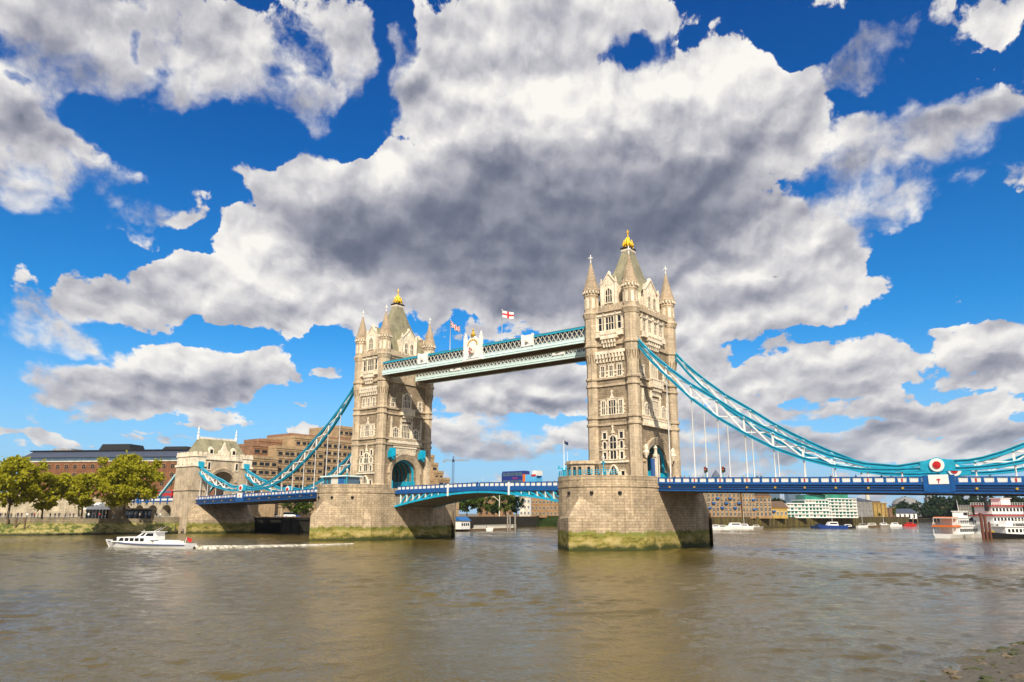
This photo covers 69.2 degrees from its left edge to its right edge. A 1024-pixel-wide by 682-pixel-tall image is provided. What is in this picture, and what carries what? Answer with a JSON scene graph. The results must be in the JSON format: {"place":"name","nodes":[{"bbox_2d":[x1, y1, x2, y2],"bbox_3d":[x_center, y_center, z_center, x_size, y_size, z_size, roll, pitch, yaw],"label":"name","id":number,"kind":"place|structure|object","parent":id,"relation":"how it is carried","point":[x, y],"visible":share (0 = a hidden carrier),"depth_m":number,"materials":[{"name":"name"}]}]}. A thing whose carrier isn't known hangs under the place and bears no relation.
{"place":"outdoors","nodes":[
{"label":"outdoors","id":0,"kind":"place"},
{"bbox_2d":[0,523,177,535],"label":"foreshore","id":1,"kind":"structure","parent":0,"point":[72,529],"depth_m":247.56,"materials":[{"name":"stone"}]},
{"bbox_2d":[0,517,179,530],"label":"embankment wall","id":2,"kind":"structure","parent":1,"relation":"on","point":[68,520],"depth_m":250.68,"materials":[{"name":"stone"}]},
{"bbox_2d":[309,484,455,540],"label":"bridge pier","id":3,"kind":"structure","parent":0,"point":[356,512],"depth_m":201.57,"materials":[{"name":"stone"}]},
{"bbox_2d":[320,475,362,483],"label":"glass kiosk","id":4,"kind":"object","parent":3,"relation":"on","point":[341,479],"visible":0.6,"depth_m":206.26,"materials":[{"name":"glass"}]},
{"bbox_2d":[350,290,435,487],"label":"bridge tower","id":5,"kind":"structure","parent":3,"relation":"on","point":[391,434],"depth_m":221.12,"materials":[{"name":"beige stone"}]},
{"bbox_2d":[199,385,353,495],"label":"suspension chain","id":6,"kind":"object","parent":5,"relation":"hanging from","point":[336,417],"visible":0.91,"depth_m":235.41,"materials":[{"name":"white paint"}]},
{"bbox_2d":[195,489,316,504],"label":"side span deck","id":7,"kind":"structure","parent":6,"relation":"hanging from","point":[293,496],"depth_m":247.67,"materials":[{"name":"blue metal"}]},
{"bbox_2d":[245,453,350,492],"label":"suspension chain","id":8,"kind":"object","parent":5,"relation":"hanging from","point":[287,488],"visible":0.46,"depth_m":262.08,"materials":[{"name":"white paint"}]},
{"bbox_2d":[363,445,368,463],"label":"window","id":9,"kind":"structure","parent":5,"relation":"in","point":[366,455],"depth_m":215.19,"materials":[{"name":"stone"}]},
{"bbox_2d":[364,418,370,436],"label":"window","id":10,"kind":"structure","parent":5,"relation":"in","point":[367,430],"depth_m":216.88,"materials":[{"name":"stone"}]},
{"bbox_2d":[390,397,395,407],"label":"window","id":11,"kind":"structure","parent":5,"relation":"in","point":[392,399],"depth_m":218.64,"materials":[{"name":"stone"}]},
{"bbox_2d":[392,427,399,437],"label":"window","id":12,"kind":"structure","parent":5,"relation":"in","point":[395,431],"depth_m":217.84,"materials":[{"name":"stone"}]},
{"bbox_2d":[401,424,410,438],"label":"window","id":13,"kind":"structure","parent":5,"relation":"in","point":[406,428],"depth_m":221.21,"materials":[{"name":"stone"}]},
{"bbox_2d":[402,393,411,408],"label":"window","id":14,"kind":"structure","parent":5,"relation":"in","point":[406,398],"depth_m":223.14,"materials":[{"name":"stone"}]},
{"bbox_2d":[412,429,418,439],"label":"window","id":15,"kind":"structure","parent":5,"relation":"in","point":[415,433],"depth_m":224.09,"materials":[{"name":"stone"}]},
{"bbox_2d":[394,482,507,507],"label":"bascule leaf","id":16,"kind":"object","parent":3,"relation":"attached to","point":[436,495],"visible":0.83,"depth_m":202.60,"materials":[{"name":"blue paint"}]},
{"bbox_2d":[0,517,1023,681],"bbox_3d":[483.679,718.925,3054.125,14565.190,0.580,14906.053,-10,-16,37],"label":"river water","id":17,"kind":"structure","parent":0,"point":[920,601],"depth_m":57.31,"materials":[{"name":"liquid"}]},
{"bbox_2d":[106,527,196,548],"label":"motor launch","id":18,"kind":"object","parent":17,"relation":"on","point":[150,539],"visible":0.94,"depth_m":154.62,"materials":[{"name":"white paint"}]},
{"bbox_2d":[193,543,353,548],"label":"wake foam","id":19,"kind":"object","parent":17,"relation":"on","point":[223,546],"visible":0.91,"depth_m":156.84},
{"bbox_2d":[254,517,309,532],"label":"timber jetty","id":20,"kind":"object","parent":17,"relation":"in","point":[292,524],"visible":0.16,"depth_m":275.71,"materials":[{"name":"wood"}]},
{"bbox_2d":[455,524,513,531],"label":"pontoon","id":21,"kind":"object","parent":17,"relation":"on","point":[481,527],"visible":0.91,"depth_m":317.94,"materials":[{"name":"beige paint"}]},
{"bbox_2d":[455,517,470,528],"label":"pier cabin","id":22,"kind":"object","parent":21,"relation":"on","point":[462,522],"visible":0.95,"depth_m":302.66,"materials":[{"name":"white paint"}]},
{"bbox_2d":[727,523,746,528],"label":"moored boat","id":23,"kind":"object","parent":17,"relation":"on","point":[735,525],"visible":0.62,"depth_m":371.65,"materials":[{"name":"white paint"}]},
{"bbox_2d":[818,512,847,528],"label":"moored boat","id":24,"kind":"object","parent":17,"relation":"on","point":[831,525],"visible":0.81,"depth_m":388.86,"materials":[{"name":"blue paint"}]},
{"bbox_2d":[895,509,918,523],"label":"boathouse","id":25,"kind":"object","parent":17,"relation":"in","point":[910,514],"visible":0.49,"depth_m":601.57,"materials":[{"name":"white paint"}]},
{"bbox_2d":[918,518,972,521],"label":"quay wall","id":26,"kind":"structure","parent":17,"relation":"in","point":[926,519],"depth_m":783.83,"materials":[{"name":"stone"}]},
{"bbox_2d":[932,504,977,537],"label":"river cruiser","id":27,"kind":"object","parent":17,"relation":"on","point":[957,525],"visible":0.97,"depth_m":236.32,"materials":[{"name":"white paint"}]},
{"bbox_2d":[979,513,988,538],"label":"mooring pile","id":28,"kind":"object","parent":17,"relation":"in","point":[983,527],"visible":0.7,"depth_m":227.35,"materials":[{"name":"wood"}]},
{"bbox_2d":[982,514,991,538],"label":"mooring pile","id":29,"kind":"object","parent":17,"relation":"in","point":[989,526],"visible":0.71,"depth_m":227.48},
{"bbox_2d":[969,496,1023,537],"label":"paddle steamer","id":30,"kind":"object","parent":17,"relation":"on","point":[998,506],"visible":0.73,"depth_m":240.94,"materials":[{"name":"white paint"}]},
{"bbox_2d":[984,520,1023,538],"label":"passenger boat","id":31,"kind":"object","parent":17,"relation":"on","point":[1005,530],"visible":0.82,"depth_m":231.70,"materials":[{"name":"black paint"}]},
{"bbox_2d":[0,0,1023,513],"label":"sky","id":32,"kind":"structure","parent":0,"point":[204,204],"materials":[{"name":"blue"}]},
{"bbox_2d":[557,475,713,550],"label":"bridge pier","id":33,"kind":"structure","parent":0,"point":[619,513],"depth_m":151.40,"materials":[{"name":"stone"}]},
{"bbox_2d":[478,481,557,501],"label":"bascule leaf","id":34,"kind":"object","parent":33,"relation":"attached to","point":[546,490],"visible":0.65,"depth_m":180.31,"materials":[{"name":"paint"}]},
{"bbox_2d":[502,470,542,481],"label":"double decker bus","id":35,"kind":"object","parent":34,"relation":"on","point":[520,476],"visible":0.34,"depth_m":186.36,"materials":[{"name":"blue paint"}]},
{"bbox_2d":[558,441,567,475],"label":"signal mast","id":36,"kind":"object","parent":33,"relation":"on","point":[564,468],"visible":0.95,"depth_m":160.75,"materials":[{"name":"metal"}]},
{"bbox_2d":[564,460,600,475],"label":"control cabin","id":37,"kind":"object","parent":33,"relation":"on","point":[586,465],"visible":0.65,"depth_m":157.69,"materials":[{"name":"stone"}]},
{"bbox_2d":[559,469,618,476],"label":"pier railing","id":38,"kind":"object","parent":33,"relation":"on","point":[591,473],"visible":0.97,"depth_m":152.38,"materials":[{"name":"metal"}]},
{"bbox_2d":[582,229,680,476],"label":"bridge tower","id":39,"kind":"structure","parent":33,"relation":"on","point":[627,420],"depth_m":170.51,"materials":[{"name":"stone"}]},
{"bbox_2d":[382,326,584,377],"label":"walkway","id":40,"kind":"structure","parent":39,"relation":"attached to","point":[473,350],"depth_m":193.31,"materials":[{"name":"teal paint"}]},
{"bbox_2d":[449,320,459,358],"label":"flagpole","id":41,"kind":"object","parent":40,"relation":"attached to","point":[454,326],"visible":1,"depth_m":203.01,"materials":[{"name":"white paint"}]},
{"bbox_2d":[501,309,513,347],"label":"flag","id":42,"kind":"object","parent":40,"relation":"attached to","point":[506,314],"visible":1,"depth_m":192.25,"materials":[{"name":"fabric"}]},
{"bbox_2d":[415,348,585,383],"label":"walkway","id":43,"kind":"structure","parent":39,"relation":"attached to","point":[549,360],"depth_m":206.65,"materials":[{"name":"teal paint"}]},
{"bbox_2d":[599,364,606,377],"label":"window","id":44,"kind":"structure","parent":39,"relation":"in","point":[603,371],"depth_m":170.44,"materials":[{"name":"stone"}]},
{"bbox_2d":[600,399,606,415],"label":"window","id":45,"kind":"structure","parent":39,"relation":"in","point":[603,404],"depth_m":168.58,"materials":[{"name":"stone"}]},
{"bbox_2d":[601,431,607,439],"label":"window","id":46,"kind":"structure","parent":39,"relation":"in","point":[604,433],"depth_m":167.10,"materials":[{"name":"stone"}]},
{"bbox_2d":[601,440,608,449],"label":"window","id":47,"kind":"structure","parent":39,"relation":"in","point":[604,446],"depth_m":166.66,"materials":[{"name":"stone"}]},
{"bbox_2d":[607,363,615,376],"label":"window","id":48,"kind":"structure","parent":39,"relation":"in","point":[610,370],"depth_m":169.16,"materials":[{"name":"stone"}]},
{"bbox_2d":[606,390,617,414],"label":"window","id":49,"kind":"structure","parent":39,"relation":"in","point":[612,404],"depth_m":167.41,"materials":[{"name":"stone"}]},
{"bbox_2d":[608,425,617,449],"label":"window","id":50,"kind":"structure","parent":39,"relation":"in","point":[612,439],"depth_m":165.62,"materials":[{"name":"stone"}]},
{"bbox_2d":[609,448,617,459],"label":"window","id":51,"kind":"structure","parent":39,"relation":"in","point":[613,454],"depth_m":164.79,"materials":[{"name":"stone"}]},
{"bbox_2d":[615,362,623,375],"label":"window","id":52,"kind":"structure","parent":39,"relation":"in","point":[619,369],"depth_m":167.80,"materials":[{"name":"stone"}]},
{"bbox_2d":[617,397,624,414],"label":"window","id":53,"kind":"structure","parent":39,"relation":"in","point":[621,403],"depth_m":165.84,"materials":[{"name":"stone"}]},
{"bbox_2d":[618,429,624,438],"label":"window","id":54,"kind":"structure","parent":39,"relation":"in","point":[621,435],"depth_m":164.51,"materials":[{"name":"stone"}]},
{"bbox_2d":[618,449,625,459],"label":"window","id":55,"kind":"structure","parent":39,"relation":"in","point":[621,456],"depth_m":163.47,"materials":[{"name":"stone"}]},
{"bbox_2d":[618,439,625,448],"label":"window","id":56,"kind":"structure","parent":39,"relation":"in","point":[621,445],"depth_m":164.03,"materials":[{"name":"stone"}]},
{"bbox_2d":[639,363,645,376],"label":"window","id":57,"kind":"structure","parent":39,"relation":"in","point":[642,366],"depth_m":169.07,"materials":[{"name":"stone"}]},
{"bbox_2d":[644,402,650,416],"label":"window","id":58,"kind":"structure","parent":39,"relation":"in","point":[647,406],"depth_m":168.37,"materials":[{"name":"stone"}]},
{"bbox_2d":[649,360,658,379],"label":"window","id":59,"kind":"structure","parent":39,"relation":"in","point":[653,370],"depth_m":173.38,"materials":[{"name":"stone"}]},
{"bbox_2d":[652,398,660,418],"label":"window","id":60,"kind":"structure","parent":39,"relation":"in","point":[655,402],"depth_m":171.82,"materials":[{"name":"stone"}]},
{"bbox_2d":[661,406,667,419],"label":"window","id":61,"kind":"structure","parent":39,"relation":"in","point":[664,412],"depth_m":174.72,"materials":[{"name":"stone"}]},
{"bbox_2d":[637,338,1023,476],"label":"suspension chain","id":62,"kind":"object","parent":39,"relation":"hanging from","point":[937,465],"visible":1,"depth_m":139.28,"materials":[{"name":"teal paint"}]},
{"bbox_2d":[658,474,1023,495],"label":"side span deck","id":63,"kind":"structure","parent":62,"relation":"hanging from","point":[946,485],"depth_m":134.84,"materials":[{"name":"metal"}]},
{"bbox_2d":[675,352,1023,476],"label":"suspension chain","id":64,"kind":"object","parent":39,"relation":"hanging from","point":[995,471],"visible":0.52,"depth_m":160.75,"materials":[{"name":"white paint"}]},
{"bbox_2d":[459,514,942,516],"bbox_3d":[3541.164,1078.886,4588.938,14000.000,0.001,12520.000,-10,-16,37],"label":"bank","id":65,"kind":"structure","parent":0,"point":[530,515],"depth_m":817.38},
{"bbox_2d":[0,455,48,518],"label":"plane tree","id":66,"kind":"object","parent":65,"relation":"on","point":[25,477],"visible":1,"depth_m":213.37,"materials":[{"name":"green plant"}]},
{"bbox_2d":[25,472,71,518],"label":"plane tree","id":67,"kind":"object","parent":65,"relation":"on","point":[56,483],"visible":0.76,"depth_m":222.28,"materials":[{"name":"green plant"}]},
{"bbox_2d":[0,493,100,516],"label":"curtain wall","id":68,"kind":"structure","parent":65,"relation":"on","point":[63,507],"depth_m":249.36,"materials":[{"name":"beige stone"}]},
{"bbox_2d":[56,472,107,518],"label":"plane tree","id":69,"kind":"object","parent":65,"relation":"on","point":[82,485],"visible":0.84,"depth_m":229.45,"materials":[{"name":"green plant"}]},
{"bbox_2d":[84,503,110,518],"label":"cafe pavilion","id":70,"kind":"structure","parent":65,"relation":"on","point":[98,508],"depth_m":243.59,"materials":[{"name":"grey glass"}]},
{"bbox_2d":[103,501,126,518],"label":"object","id":71,"kind":"object","parent":65,"relation":"on","point":[117,511],"visible":0.2,"depth_m":247.38,"materials":[{"name":"stone"}]},
{"bbox_2d":[22,444,215,500],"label":"brick warehouse","id":72,"kind":"structure","parent":65,"relation":"on","point":[72,462],"depth_m":339.32,"materials":[{"name":"brown brick"}]},
{"bbox_2d":[93,450,166,518],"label":"plane tree","id":73,"kind":"object","parent":65,"relation":"on","point":[122,481],"visible":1,"depth_m":233.28,"materials":[{"name":"green plant"}]},
{"bbox_2d":[125,508,156,518],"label":"market stall","id":74,"kind":"object","parent":65,"relation":"on","point":[150,512],"visible":0.93,"depth_m":248.03,"materials":[{"name":"black paint"}]},
{"bbox_2d":[127,492,172,516],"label":"approach viaduct","id":75,"kind":"object","parent":65,"relation":"on","point":[162,506],"visible":0.31,"depth_m":283.07,"materials":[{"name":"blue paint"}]},
{"bbox_2d":[157,490,173,500],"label":"double decker bus","id":76,"kind":"object","parent":75,"relation":"on","point":[168,493],"visible":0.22,"depth_m":289.21,"materials":[{"name":"red paint"}]},
{"bbox_2d":[283,512,295,516],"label":"van","id":77,"kind":"object","parent":65,"relation":"on","point":[288,514],"visible":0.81,"depth_m":303.90,"materials":[{"name":"white paint"}]},
{"bbox_2d":[286,503,302,512],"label":"broadleaf tree","id":78,"kind":"object","parent":65,"relation":"on","point":[293,510],"visible":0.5,"depth_m":311.72,"materials":[{"name":"green plant"}]},
{"bbox_2d":[294,502,314,513],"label":"broadleaf tree","id":79,"kind":"object","parent":65,"relation":"on","point":[306,505],"visible":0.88,"depth_m":314.43,"materials":[{"name":"green plant"}]},
{"bbox_2d":[238,425,458,516],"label":"concrete hotel","id":80,"kind":"structure","parent":65,"relation":"on","point":[274,455],"depth_m":323.58,"materials":[{"name":"brown concrete"}]},
{"bbox_2d":[254,516,535,531],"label":"quay wall","id":81,"kind":"structure","parent":65,"relation":"on","point":[275,525],"depth_m":390.89,"materials":[{"name":"stone"}]},
{"bbox_2d":[459,499,479,515],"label":"broadleaf tree","id":82,"kind":"object","parent":65,"relation":"on","point":[464,505],"visible":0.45,"depth_m":417.20,"materials":[{"name":"green plant"}]},
{"bbox_2d":[470,496,492,515],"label":"broadleaf tree","id":83,"kind":"object","parent":65,"relation":"on","point":[486,506],"visible":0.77,"depth_m":417.30,"materials":[{"name":"green plant"}]},
{"bbox_2d":[489,503,500,515],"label":"broadleaf tree","id":84,"kind":"object","parent":65,"relation":"on","point":[493,510],"visible":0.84,"depth_m":417.70,"materials":[{"name":"green plant"}]},
{"bbox_2d":[478,495,512,515],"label":"brown flats","id":85,"kind":"structure","parent":65,"relation":"on","point":[488,513],"depth_m":457.71,"materials":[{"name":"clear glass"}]},
{"bbox_2d":[492,495,515,515],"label":"broadleaf tree","id":86,"kind":"object","parent":65,"relation":"on","point":[511,498],"visible":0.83,"depth_m":418.38,"materials":[{"name":"green plant"}]},
{"bbox_2d":[508,496,524,515],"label":"broadleaf tree","id":87,"kind":"object","parent":65,"relation":"on","point":[515,506],"visible":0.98,"depth_m":418.40,"materials":[{"name":"green plant"}]},
{"bbox_2d":[519,496,530,515],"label":"white house","id":88,"kind":"structure","parent":65,"relation":"on","point":[525,511],"depth_m":453.56,"materials":[{"name":"paint"}]},
{"bbox_2d":[531,497,558,517],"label":"brick terrace","id":89,"kind":"structure","parent":65,"relation":"on","point":[541,508],"depth_m":455.34,"materials":[{"name":"brown brick"}]},
{"bbox_2d":[536,516,557,525],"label":"quay wall","id":90,"kind":"structure","parent":65,"relation":"on","point":[550,520],"depth_m":451.23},
{"bbox_2d":[708,493,741,516],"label":"brick flats","id":91,"kind":"structure","parent":65,"relation":"on","point":[724,504],"depth_m":419.37,"materials":[{"name":"brown brick"}]},
{"bbox_2d":[740,494,756,517],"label":"brick tower flats","id":92,"kind":"structure","parent":65,"relation":"on","point":[748,508],"depth_m":420.01,"materials":[{"name":"brown brick"}]},
{"bbox_2d":[754,494,771,517],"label":"gabled brick house","id":93,"kind":"structure","parent":65,"relation":"on","point":[763,506],"depth_m":423.11,"materials":[{"name":"brown brick"}]},
{"bbox_2d":[771,501,787,517],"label":"yellow house","id":94,"kind":"structure","parent":65,"relation":"on","point":[779,509],"depth_m":431.77,"materials":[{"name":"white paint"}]},
{"bbox_2d":[784,494,800,502],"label":"office tower","id":95,"kind":"structure","parent":65,"relation":"on","point":[789,498],"depth_m":3373.03,"materials":[{"name":"blue glass"}]},
{"bbox_2d":[785,503,809,517],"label":"riverside apartments","id":96,"kind":"structure","parent":65,"relation":"on","point":[797,510],"depth_m":444.32,"materials":[{"name":"white concrete"}]},
{"bbox_2d":[711,517,908,526],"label":"quay wall","id":97,"kind":"structure","parent":65,"relation":"on","point":[783,522],"depth_m":443.66,"materials":[{"name":"stone"}]},
{"bbox_2d":[791,494,829,517],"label":"riverside apartments","id":98,"kind":"structure","parent":65,"relation":"on","point":[818,506],"depth_m":454.80,"materials":[{"name":"white concrete"}]},
{"bbox_2d":[825,494,857,517],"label":"riverside apartments","id":99,"kind":"structure","parent":65,"relation":"on","point":[842,506],"depth_m":465.46,"materials":[{"name":"white concrete"}]},
{"bbox_2d":[853,498,872,516],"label":"grey warehouse","id":100,"kind":"structure","parent":65,"relation":"on","point":[865,508],"depth_m":504.87,"materials":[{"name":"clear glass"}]},
{"bbox_2d":[865,495,887,516],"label":"ochre warehouse","id":101,"kind":"structure","parent":65,"relation":"on","point":[878,507],"depth_m":528.58,"materials":[{"name":"yellow brick"}]},
{"bbox_2d":[887,508,894,516],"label":"brown warehouse","id":102,"kind":"structure","parent":65,"relation":"on","point":[890,513],"depth_m":554.12,"materials":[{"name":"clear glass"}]},
{"bbox_2d":[891,497,920,515],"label":"domed gasholder","id":103,"kind":"object","parent":65,"relation":"on","point":[910,500],"visible":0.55,"depth_m":843.14,"materials":[{"name":"metal"}]},
{"bbox_2d":[889,495,1023,518],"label":"woodland","id":104,"kind":"object","parent":65,"relation":"on","point":[932,506],"visible":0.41,"depth_m":800.93,"materials":[{"name":"green plant"}]},
{"bbox_2d":[958,505,971,516],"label":"block","id":105,"kind":"structure","parent":65,"relation":"on","point":[964,508],"depth_m":754.01,"materials":[{"name":"white glass"}]},
{"bbox_2d":[926,645,1023,681],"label":"shingle beach","id":106,"kind":"structure","parent":0,"point":[988,669],"depth_m":33.97,"materials":[{"name":"gravel"}]},
{"bbox_2d":[1008,672,1023,678],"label":"stone","id":107,"kind":"object","parent":106,"relation":"on","point":[1017,675],"visible":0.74,"depth_m":31.14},
{"label":"ground","id":108,"kind":"structure","parent":0,"visible":0},
{"bbox_2d":[171,427,254,533],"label":"bridge gatehouse","id":109,"kind":"object","parent":108,"relation":"on","point":[228,461],"visible":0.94,"depth_m":272.40,"materials":[{"name":"stone"}]},
{"bbox_2d":[157,474,174,497],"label":"anchor chain","id":110,"kind":"object","parent":109,"relation":"attached to","point":[169,483],"visible":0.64,"depth_m":282.08,"materials":[{"name":"teal paint"}]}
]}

